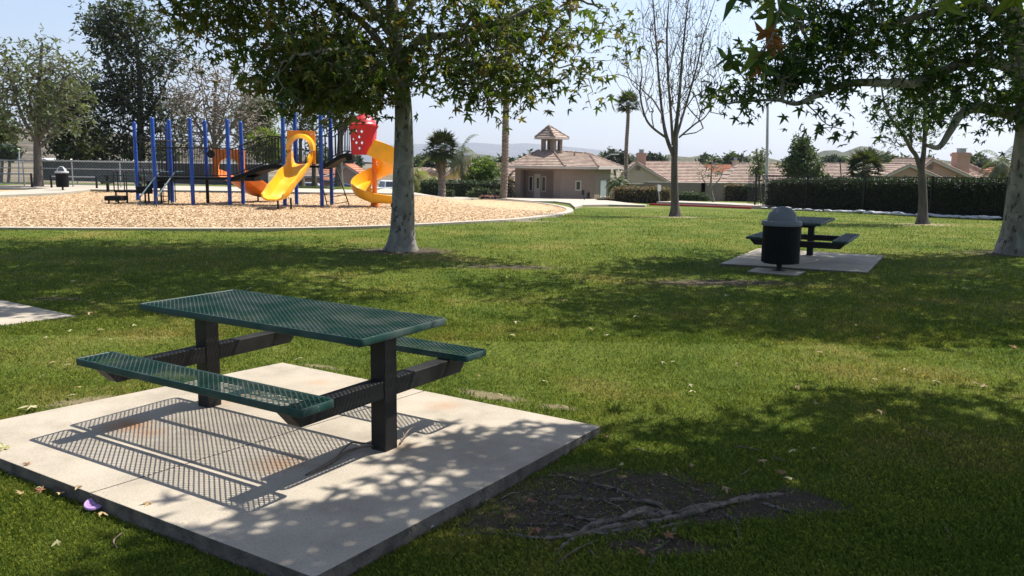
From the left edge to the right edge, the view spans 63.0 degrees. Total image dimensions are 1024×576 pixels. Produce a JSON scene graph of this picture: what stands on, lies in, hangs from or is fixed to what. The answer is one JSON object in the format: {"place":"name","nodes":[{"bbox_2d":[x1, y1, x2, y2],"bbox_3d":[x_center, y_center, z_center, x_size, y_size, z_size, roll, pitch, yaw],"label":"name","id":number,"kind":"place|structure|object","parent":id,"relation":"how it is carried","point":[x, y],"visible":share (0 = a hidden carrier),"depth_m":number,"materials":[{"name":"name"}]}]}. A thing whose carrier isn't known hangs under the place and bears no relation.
{"place":"outdoors","nodes":[
{"label":"outdoors","id":0,"kind":"place"},
{"bbox_2d":[0,300,75,325],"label":"concrete path","id":1,"kind":"structure","parent":0,"point":[12,313],"depth_m":9.19,"materials":[{"name":"grey concrete"}]},
{"bbox_2d":[0,128,377,163],"bbox_3d":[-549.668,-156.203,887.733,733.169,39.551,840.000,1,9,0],"label":"rocky hill","id":2,"kind":"structure","parent":0,"point":[27,144],"depth_m":688.03,"materials":[{"name":"stone"}]},
{"bbox_2d":[245,143,646,161],"bbox_3d":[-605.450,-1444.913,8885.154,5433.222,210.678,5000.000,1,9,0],"label":"mountains","id":3,"kind":"structure","parent":0,"point":[516,150],"depth_m":8182.78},
{"bbox_2d":[0,161,1023,575],"bbox_3d":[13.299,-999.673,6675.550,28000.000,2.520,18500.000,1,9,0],"label":"ground","id":4,"kind":"structure","parent":0,"point":[674,495],"depth_m":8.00,"materials":[{"name":"green plant"}]},
{"bbox_2d":[0,142,10,181],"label":"distant tree","id":5,"kind":"object","parent":4,"relation":"on","point":[1,169],"visible":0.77,"depth_m":128.54,"materials":[{"name":"green plant"}]},
{"bbox_2d":[0,143,26,181],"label":"distant tree","id":6,"kind":"object","parent":4,"relation":"on","point":[9,155],"visible":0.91,"depth_m":127.97,"materials":[{"name":"green plant"}]},
{"bbox_2d":[0,102,29,152],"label":"park tree","id":7,"kind":"object","parent":4,"relation":"on","point":[4,139],"visible":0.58,"depth_m":49.29,"materials":[{"name":"green plant"}]},
{"bbox_2d":[0,23,104,186],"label":"park tree","id":8,"kind":"object","parent":4,"relation":"on","point":[36,120],"visible":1,"depth_m":44.70,"materials":[{"name":"green plant"}]},
{"bbox_2d":[55,166,68,189],"bbox_3d":[-22.198,-5.368,41.204,0.624,1.255,0.624,-2,9,-17],"label":"waste bin","id":9,"kind":"object","parent":4,"relation":"on","point":[62,178],"visible":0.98,"depth_m":40.99,"materials":[{"name":"black metal"}]},
{"bbox_2d":[18,65,116,160],"bbox_3d":[-30.232,-11.009,56.884,6.346,8.003,6.269,1,9,0],"label":"park tree","id":10,"kind":"object","parent":4,"relation":"on","point":[68,146],"visible":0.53,"depth_m":56.39,"materials":[{"name":"green plant"}]},
{"bbox_2d":[0,159,164,186],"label":"chain link fence","id":11,"kind":"object","parent":4,"relation":"on","point":[51,161],"visible":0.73,"depth_m":46.15,"materials":[{"name":"metal"}]},
{"bbox_2d":[83,498,101,510],"bbox_3d":[-2.151,1.112,4.301,0.103,0.019,0.103,4,24,0],"label":"purple disc","id":12,"kind":"object","parent":4,"relation":"on","point":[90,504],"visible":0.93,"depth_m":4.28,"materials":[{"name":"plastic"}]},
{"bbox_2d":[68,0,210,160],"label":"park tree","id":13,"kind":"object","parent":4,"relation":"on","point":[119,97],"visible":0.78,"depth_m":59.75,"materials":[{"name":"green plant"}]},
{"bbox_2d":[42,160,268,185],"bbox_3d":[-22.099,-6.863,51.115,15.562,1.845,0.133,2,9,11],"label":"windscreen fence","id":14,"kind":"object","parent":4,"relation":"on","point":[47,173],"visible":0.3,"depth_m":51.42,"materials":[{"name":"metal"}]},
{"bbox_2d":[156,148,180,183],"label":"distant tree","id":15,"kind":"object","parent":4,"relation":"on","point":[159,158],"visible":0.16,"depth_m":137.63,"materials":[{"name":"green plant"}]},
{"bbox_2d":[156,53,279,161],"bbox_3d":[-20.631,-11.798,59.057,7.988,9.302,7.407,-6,11,-37],"label":"park tree","id":16,"kind":"object","parent":4,"relation":"on","point":[217,108],"visible":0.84,"depth_m":58.37,"materials":[{"name":"brown plant"}]},
{"bbox_2d":[227,88,280,143],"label":"park tree","id":17,"kind":"object","parent":4,"relation":"on","point":[261,103],"visible":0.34,"depth_m":77.62,"materials":[{"name":"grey plant"}]},
{"bbox_2d":[244,125,292,164],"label":"tree","id":18,"kind":"object","parent":4,"relation":"on","point":[266,134],"visible":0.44,"depth_m":68.27,"materials":[{"name":"green plant"}]},
{"bbox_2d":[0,192,565,226],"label":"wood chip surface","id":19,"kind":"object","parent":4,"relation":"on","point":[511,205],"visible":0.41,"depth_m":32.12,"materials":[{"name":"beige wood"}]},
{"bbox_2d":[97,175,146,191],"bbox_3d":[-19.375,-5.211,41.727,1.968,0.862,1.698,0,9,-6],"label":"picnic table","id":20,"kind":"object","parent":19,"relation":"on","point":[107,182],"visible":0.7,"depth_m":41.59,"materials":[{"name":"black metal"}]},
{"bbox_2d":[104,96,393,208],"bbox_3d":[-9.851,-5.280,31.550,11.367,4.450,5.785,3,9,12],"label":"play structure","id":21,"kind":"object","parent":19,"relation":"on","point":[282,184],"visible":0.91,"depth_m":31.07,"materials":[{"name":"blue paint"}]},
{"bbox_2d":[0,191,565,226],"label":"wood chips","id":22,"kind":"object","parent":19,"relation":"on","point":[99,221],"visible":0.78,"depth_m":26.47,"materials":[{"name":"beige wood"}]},
{"bbox_2d":[0,199,573,231],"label":"playground kerb","id":23,"kind":"structure","parent":4,"relation":"on","point":[569,210],"depth_m":20.73,"materials":[{"name":"concrete"}]},
{"bbox_2d":[269,100,326,185],"bbox_3d":[-14.366,-10.242,57.186,4.415,6.780,4.711,5,9,25],"label":"park tree","id":24,"kind":"object","parent":4,"relation":"on","point":[302,122],"visible":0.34,"depth_m":57.09,"materials":[{"name":"green plant"}]},
{"bbox_2d":[0,363,599,575],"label":"concrete pad","id":25,"kind":"object","parent":4,"relation":"on","point":[230,482],"visible":0.71,"depth_m":4.76,"materials":[{"name":"concrete"}]},
{"bbox_2d":[76,290,485,451],"bbox_3d":[-1.448,0.570,5.426,1.968,0.862,1.698,6,10,31],"label":"picnic table","id":26,"kind":"object","parent":25,"relation":"on","point":[280,320],"visible":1,"depth_m":5.08,"materials":[{"name":"green metal"}]},
{"bbox_2d":[305,426,413,475],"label":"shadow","id":27,"kind":"object","parent":25,"relation":"on","point":[340,454],"visible":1,"depth_m":4.92},
{"bbox_2d":[298,135,333,185],"bbox_3d":[-14.164,-9.224,59.556,2.525,4.236,3.462,7,11,37],"label":"park tree","id":28,"kind":"object","parent":4,"relation":"on","point":[314,180],"visible":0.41,"depth_m":59.35,"materials":[{"name":"green plant"}]},
{"bbox_2d":[304,164,328,183],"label":"house","id":29,"kind":"structure","parent":4,"relation":"on","point":[308,176],"depth_m":99.76,"materials":[{"name":"pink paint"}]},
{"bbox_2d":[0,185,646,208],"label":"walkway","id":30,"kind":"structure","parent":4,"relation":"on","point":[29,190],"depth_m":45.12,"materials":[{"name":"concrete"}]},
{"bbox_2d":[0,173,32,186],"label":"railing","id":31,"kind":"object","parent":30,"relation":"on","point":[31,178],"visible":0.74,"depth_m":44.12,"materials":[{"name":"metal"}]},
{"bbox_2d":[50,176,97,187],"bbox_3d":[-23.195,-5.523,44.216,2.508,0.816,0.110,1,9,0],"label":"railing","id":32,"kind":"object","parent":30,"relation":"on","point":[95,177],"visible":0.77,"depth_m":44.14,"materials":[{"name":"metal"}]},
{"bbox_2d":[445,187,455,196],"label":"box shrub","id":33,"kind":"object","parent":30,"relation":"on","point":[450,193],"visible":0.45,"depth_m":65.75,"materials":[{"name":"green plant"}]},
{"bbox_2d":[470,186,489,197],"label":"box shrub","id":34,"kind":"object","parent":30,"relation":"on","point":[478,192],"visible":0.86,"depth_m":65.23,"materials":[{"name":"green plant"}]},
{"bbox_2d":[286,30,385,186],"bbox_3d":[-11.097,-11.776,54.884,7.527,10.497,7.149,1,9,0],"label":"park tree","id":35,"kind":"object","parent":4,"relation":"on","point":[339,167],"visible":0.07,"depth_m":55.04,"materials":[{"name":"grey plant"}]},
{"bbox_2d":[323,163,379,186],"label":"house","id":36,"kind":"structure","parent":4,"relation":"on","point":[351,171],"depth_m":95.52,"materials":[{"name":"pink paint"}]},
{"bbox_2d":[343,155,364,169],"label":"distant tree","id":37,"kind":"object","parent":4,"relation":"on","point":[359,162],"visible":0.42,"depth_m":176.73,"materials":[{"name":"green plant"}]},
{"bbox_2d":[120,0,666,251],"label":"sycamore tree","id":38,"kind":"object","parent":4,"relation":"on","point":[317,61],"visible":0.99,"depth_m":14.98,"materials":[{"name":"green plant"}]},
{"bbox_2d":[414,154,424,167],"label":"distant tree","id":39,"kind":"object","parent":4,"relation":"on","point":[417,160],"visible":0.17,"depth_m":137.91,"materials":[{"name":"green plant"}]},
{"bbox_2d":[414,158,431,193],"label":"feather palm","id":40,"kind":"object","parent":4,"relation":"on","point":[417,177],"visible":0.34,"depth_m":74.80,"materials":[{"name":"green plant"}]},
{"bbox_2d":[414,167,437,178],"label":"house","id":41,"kind":"structure","parent":4,"relation":"on","point":[430,171],"depth_m":103.35,"materials":[{"name":"pink paint"}]},
{"bbox_2d":[414,170,437,191],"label":"feather palm","id":42,"kind":"object","parent":4,"relation":"on","point":[433,176],"visible":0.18,"depth_m":71.27,"materials":[{"name":"green plant"}]},
{"bbox_2d":[417,149,436,168],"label":"distant tree","id":43,"kind":"object","parent":4,"relation":"on","point":[427,164],"visible":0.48,"depth_m":147.39,"materials":[{"name":"green plant"}]},
{"bbox_2d":[421,127,459,196],"bbox_3d":[-5.121,-9.152,61.317,3.332,5.390,3.318,1,9,0],"label":"fan palm","id":44,"kind":"object","parent":4,"relation":"on","point":[440,156],"visible":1,"depth_m":60.80,"materials":[{"name":"green plant"}]},
{"bbox_2d":[417,177,499,196],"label":"hedge","id":45,"kind":"object","parent":4,"relation":"on","point":[430,187],"visible":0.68,"depth_m":69.16,"materials":[{"name":"green plant"}]},
{"bbox_2d":[447,134,480,180],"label":"feather palm","id":46,"kind":"object","parent":4,"relation":"on","point":[460,162],"visible":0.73,"depth_m":72.67,"materials":[{"name":"green plant"}]},
{"bbox_2d":[444,155,514,179],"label":"house","id":47,"kind":"structure","parent":4,"relation":"on","point":[456,176],"depth_m":91.48,"materials":[{"name":"paint"}]},
{"bbox_2d":[461,155,509,183],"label":"bush","id":48,"kind":"object","parent":4,"relation":"on","point":[482,169],"visible":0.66,"depth_m":72.41,"materials":[{"name":"green plant"}]},
{"bbox_2d":[479,194,498,198],"bbox_3d":[-1.604,-6.978,64.388,2.023,0.515,1.086,2,9,6],"label":"flower bed","id":49,"kind":"object","parent":4,"relation":"on","point":[487,197],"visible":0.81,"depth_m":64.20,"materials":[{"name":"brown plant"}]},
{"bbox_2d":[492,153,516,162],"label":"distant tree","id":50,"kind":"object","parent":4,"relation":"on","point":[509,158],"visible":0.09,"depth_m":167.46,"materials":[{"name":"green plant"}]},
{"bbox_2d":[491,170,522,197],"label":"tree","id":51,"kind":"object","parent":4,"relation":"on","point":[510,189],"visible":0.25,"depth_m":69.40,"materials":[{"name":"green plant"}]},
{"bbox_2d":[487,9,530,197],"bbox_3d":[-0.244,-13.617,62.662,3.601,14.150,3.783,1,9,0],"label":"fan palm","id":52,"kind":"object","parent":4,"relation":"on","point":[504,166],"visible":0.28,"depth_m":62.91,"materials":[{"name":"brown plant"}]},
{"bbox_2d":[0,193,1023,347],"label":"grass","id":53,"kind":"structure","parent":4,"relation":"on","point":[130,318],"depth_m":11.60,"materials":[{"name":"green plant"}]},
{"bbox_2d":[508,125,623,198],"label":"park building","id":54,"kind":"structure","parent":4,"relation":"on","point":[551,171],"depth_m":68.47,"materials":[{"name":"beige paint"}]},
{"bbox_2d":[528,176,532,190],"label":"window","id":55,"kind":"structure","parent":54,"relation":"in","point":[530,177],"depth_m":69.44,"materials":[{"name":"glass"}]},
{"bbox_2d":[534,174,540,197],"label":"door","id":56,"kind":"structure","parent":54,"relation":"in","point":[537,177],"depth_m":69.14,"materials":[{"name":"paint"}]},
{"bbox_2d":[541,176,545,191],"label":"window","id":57,"kind":"structure","parent":54,"relation":"in","point":[543,184],"depth_m":68.80,"materials":[{"name":"glass"}]},
{"bbox_2d":[600,179,607,196],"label":"door","id":58,"kind":"structure","parent":54,"relation":"in","point":[603,191],"depth_m":69.61,"materials":[{"name":"beige paint"}]},
{"bbox_2d":[557,540,596,563],"bbox_3d":[0.306,1.230,3.914,0.017,0.020,0.311,8,11,40],"label":"twig","id":59,"kind":"object","parent":4,"relation":"on","point":[563,558],"visible":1,"depth_m":3.90,"materials":[{"name":"brown wood"}]},
{"bbox_2d":[594,196,614,200],"bbox_3d":[7.244,-6.469,60.811,2.317,0.625,1.737,6,10,31],"label":"ground shrub","id":60,"kind":"object","parent":4,"relation":"on","point":[610,198],"visible":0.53,"depth_m":60.54,"materials":[{"name":"green plant"}]},
{"bbox_2d":[603,146,622,179],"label":"distant tree","id":61,"kind":"object","parent":4,"relation":"on","point":[612,158],"visible":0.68,"depth_m":147.34,"materials":[{"name":"green plant"}]},
{"bbox_2d":[605,170,631,194],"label":"feather palm","id":62,"kind":"object","parent":4,"relation":"on","point":[616,183],"visible":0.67,"depth_m":65.26,"materials":[{"name":"green plant"}]},
{"bbox_2d":[613,151,634,171],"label":"distant tree","id":63,"kind":"object","parent":4,"relation":"on","point":[630,159],"visible":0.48,"depth_m":147.54,"materials":[{"name":"green plant"}]},
{"bbox_2d":[614,88,640,182],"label":"fan palm","id":64,"kind":"object","parent":4,"relation":"on","point":[628,107],"visible":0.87,"depth_m":82.25,"materials":[{"name":"green plant"}]},
{"bbox_2d":[611,184,670,203],"bbox_3d":[8.940,-6.488,57.989,1.908,1.590,5.188,-4,10,-31],"label":"hedge","id":65,"kind":"object","parent":4,"relation":"on","point":[636,194],"visible":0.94,"depth_m":57.30,"materials":[{"name":"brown plant"}]},
{"bbox_2d":[646,151,659,160],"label":"distant tree","id":66,"kind":"object","parent":4,"relation":"on","point":[649,157],"visible":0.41,"depth_m":186.74,"materials":[{"name":"green plant"}]},
{"bbox_2d":[649,151,668,160],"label":"distant tree","id":67,"kind":"object","parent":4,"relation":"on","point":[661,157],"visible":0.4,"depth_m":186.54,"materials":[{"name":"green plant"}]},
{"bbox_2d":[600,0,731,216],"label":"young tree","id":68,"kind":"object","parent":4,"relation":"on","point":[672,146],"visible":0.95,"depth_m":31.13,"materials":[{"name":"grey plant"}]},
{"bbox_2d":[620,149,727,183],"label":"house","id":69,"kind":"structure","parent":4,"relation":"on","point":[641,170],"depth_m":94.26,"materials":[{"name":"brown tile"}]},
{"bbox_2d":[678,190,692,200],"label":"round shrub","id":70,"kind":"object","parent":4,"relation":"on","point":[681,197],"visible":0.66,"depth_m":74.89,"materials":[{"name":"green plant"}]},
{"bbox_2d":[684,190,698,200],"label":"round shrub","id":71,"kind":"object","parent":4,"relation":"on","point":[693,197],"visible":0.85,"depth_m":74.88,"materials":[{"name":"green plant"}]},
{"bbox_2d":[693,192,710,200],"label":"round shrub","id":72,"kind":"object","parent":4,"relation":"on","point":[704,197],"visible":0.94,"depth_m":74.91,"materials":[{"name":"green plant"}]},
{"bbox_2d":[644,182,764,200],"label":"garden wall","id":73,"kind":"structure","parent":4,"relation":"on","point":[703,187],"depth_m":78.97,"materials":[{"name":"beige paint"}]},
{"bbox_2d":[439,450,975,567],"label":"soil litter","id":74,"kind":"object","parent":4,"relation":"on","point":[620,505],"visible":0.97,"depth_m":4.49,"materials":[{"name":"brown soil"}]},
{"bbox_2d":[695,152,719,164],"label":"distant tree","id":75,"kind":"object","parent":4,"relation":"on","point":[704,156],"visible":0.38,"depth_m":235.98,"materials":[{"name":"green plant"}]},
{"bbox_2d":[695,158,725,201],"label":"park tree","id":76,"kind":"object","parent":4,"relation":"on","point":[711,192],"visible":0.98,"depth_m":65.41,"materials":[{"name":"brown plant"}]},
{"bbox_2d":[701,156,724,164],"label":"distant tree","id":77,"kind":"object","parent":4,"relation":"on","point":[714,159],"visible":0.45,"depth_m":216.39,"materials":[{"name":"green plant"}]},
{"bbox_2d":[704,164,731,174],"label":"house","id":78,"kind":"structure","parent":4,"relation":"on","point":[728,166],"depth_m":119.81,"materials":[{"name":"brown tile"}]},
{"bbox_2d":[442,0,1023,573],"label":"sycamore tree","id":79,"kind":"object","parent":4,"relation":"on","point":[752,64],"visible":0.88,"depth_m":4.38,"materials":[{"name":"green plant"}]},
{"bbox_2d":[720,150,746,165],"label":"distant tree","id":80,"kind":"object","parent":4,"relation":"on","point":[727,158],"visible":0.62,"depth_m":186.91,"materials":[{"name":"green plant"}]},
{"bbox_2d":[721,182,749,201],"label":"hedge","id":81,"kind":"object","parent":4,"relation":"on","point":[733,191],"visible":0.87,"depth_m":73.13,"materials":[{"name":"green plant"}]},
{"bbox_2d":[732,152,750,162],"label":"distant tree","id":82,"kind":"object","parent":4,"relation":"on","point":[745,159],"visible":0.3,"depth_m":186.53,"materials":[{"name":"green plant"}]},
{"bbox_2d":[739,183,764,201],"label":"hedge","id":83,"kind":"object","parent":4,"relation":"on","point":[744,194],"visible":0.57,"depth_m":72.23,"materials":[{"name":"green plant"}]},
{"bbox_2d":[745,147,775,202],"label":"park tree","id":84,"kind":"object","parent":4,"relation":"on","point":[759,169],"visible":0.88,"depth_m":63.11,"materials":[{"name":"green plant"}]},
{"bbox_2d":[764,102,768,202],"bbox_3d":[15.676,-8.076,51.339,0.424,6.518,0.209,1,9,0],"label":"light pole","id":85,"kind":"object","parent":4,"relation":"on","point":[767,142],"visible":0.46,"depth_m":51.17,"materials":[{"name":"metal"}]},
{"bbox_2d":[747,267,805,276],"bbox_3d":[4.321,-0.151,13.699,0.847,0.250,0.689,6,10,32],"label":"concrete pad","id":86,"kind":"object","parent":4,"relation":"on","point":[790,273],"visible":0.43,"depth_m":13.57,"materials":[{"name":"concrete"}]},
{"bbox_2d":[761,206,801,270],"bbox_3d":[4.425,-0.769,13.748,0.643,1.148,0.643,1,9,0],"label":"waste bin","id":87,"kind":"object","parent":86,"relation":"on","point":[782,225],"visible":0.99,"depth_m":13.51,"materials":[{"name":"black metal"}]},
{"bbox_2d":[718,157,849,182],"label":"house","id":88,"kind":"structure","parent":4,"relation":"on","point":[736,172],"depth_m":100.71,"materials":[{"name":"beige paint"}]},
{"bbox_2d":[720,248,883,273],"bbox_3d":[5.426,-0.409,15.400,2.400,0.250,3.178,5,10,27],"label":"concrete pad","id":89,"kind":"object","parent":4,"relation":"on","point":[841,262],"visible":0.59,"depth_m":14.85,"materials":[{"name":"concrete"}]},
{"bbox_2d":[746,216,859,263],"bbox_3d":[5.354,-0.823,15.311,1.698,0.862,1.968,5,10,27],"label":"picnic table","id":90,"kind":"object","parent":89,"relation":"on","point":[810,237],"visible":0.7,"depth_m":14.87,"materials":[{"name":"metal"}]},
{"bbox_2d":[776,131,829,183],"bbox_3d":[22.773,-9.336,65.227,4.242,5.706,4.138,1,9,0],"label":"conifer tree","id":91,"kind":"object","parent":4,"relation":"on","point":[801,159],"visible":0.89,"depth_m":64.46,"materials":[{"name":"green plant"}]},
{"bbox_2d":[821,153,843,162],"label":"distant tree","id":92,"kind":"object","parent":4,"relation":"on","point":[829,159],"visible":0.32,"depth_m":225.60,"materials":[{"name":"green plant"}]},
{"bbox_2d":[692,0,1023,255],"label":"sycamore tree","id":93,"kind":"object","parent":4,"relation":"on","point":[793,71],"visible":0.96,"depth_m":15.21,"materials":[{"name":"green plant"}]},
{"bbox_2d":[841,145,887,178],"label":"fan palm","id":94,"kind":"object","parent":4,"relation":"on","point":[869,156],"visible":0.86,"depth_m":62.67,"materials":[{"name":"green plant"}]},
{"bbox_2d":[747,174,1007,216],"bbox_3d":[16.376,-4.501,40.919,2.095,2.315,22.866,-1,9,-13],"label":"iron fence","id":95,"kind":"object","parent":4,"relation":"on","point":[864,181],"visible":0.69,"depth_m":38.99,"materials":[{"name":"black metal"}]},
{"bbox_2d":[762,174,1006,219],"bbox_3d":[17.679,-4.317,39.070,1.821,2.389,18.387,-2,9,-19],"label":"hedge","id":96,"kind":"object","parent":4,"relation":"on","point":[879,198],"visible":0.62,"depth_m":38.25,"materials":[{"name":"green plant"}]},
{"bbox_2d":[850,0,977,223],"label":"young tree","id":97,"kind":"object","parent":4,"relation":"on","point":[922,217],"visible":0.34,"depth_m":27.86,"materials":[{"name":"green plant"}]},
{"bbox_2d":[869,148,998,180],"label":"house","id":98,"kind":"structure","parent":4,"relation":"on","point":[960,165],"depth_m":77.44,"materials":[{"name":"brown tile"}]},
{"bbox_2d":[970,150,986,163],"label":"distant tree","id":99,"kind":"object","parent":4,"relation":"on","point":[973,157],"visible":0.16,"depth_m":147.63,"materials":[{"name":"green plant"}]},
{"bbox_2d":[971,154,995,168],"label":"distant tree","id":100,"kind":"object","parent":4,"relation":"on","point":[979,161],"visible":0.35,"depth_m":137.93,"materials":[{"name":"green plant"}]},
{"bbox_2d":[977,146,1012,177],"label":"feather palm","id":101,"kind":"object","parent":4,"relation":"on","point":[1001,168],"visible":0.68,"depth_m":68.90,"materials":[{"name":"green plant"}]},
{"bbox_2d":[0,0,1023,163],"label":"sky","id":102,"kind":"structure","parent":0,"point":[22,19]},
{"bbox_2d":[656,201,772,208],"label":"pavement","id":103,"kind":"structure","parent":0,"point":[753,206],"depth_m":49.64,"materials":[{"name":"concrete"}]},
{"bbox_2d":[664,154,779,162],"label":"green hill","id":104,"kind":"structure","parent":0,"point":[688,159],"depth_m":1369.78,"materials":[{"name":"green plant"}]},
{"bbox_2d":[811,146,950,167],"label":"green hill","id":105,"kind":"structure","parent":0,"point":[828,153],"depth_m":1447.20,"materials":[{"name":"green plant"}]},
{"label":"parking lot","id":106,"kind":"structure","parent":0,"visible":0},
{"bbox_2d":[2,144,19,181],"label":"street lamp","id":107,"kind":"object","parent":106,"relation":"on","point":[18,162],"visible":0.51,"depth_m":89.02,"materials":[{"name":"metal"}]},
{"bbox_2d":[371,180,392,188],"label":"pickup truck","id":108,"kind":"object","parent":106,"relation":"on","point":[383,184],"visible":0.06,"depth_m":88.63,"materials":[{"name":"white paint"}]},
{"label":"road","id":109,"kind":"structure","parent":0,"visible":0},
{"bbox_2d":[649,203,751,208],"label":"red kerb","id":110,"kind":"structure","parent":109,"relation":"on","point":[703,206],"depth_m":47.65,"materials":[{"name":"paint"}]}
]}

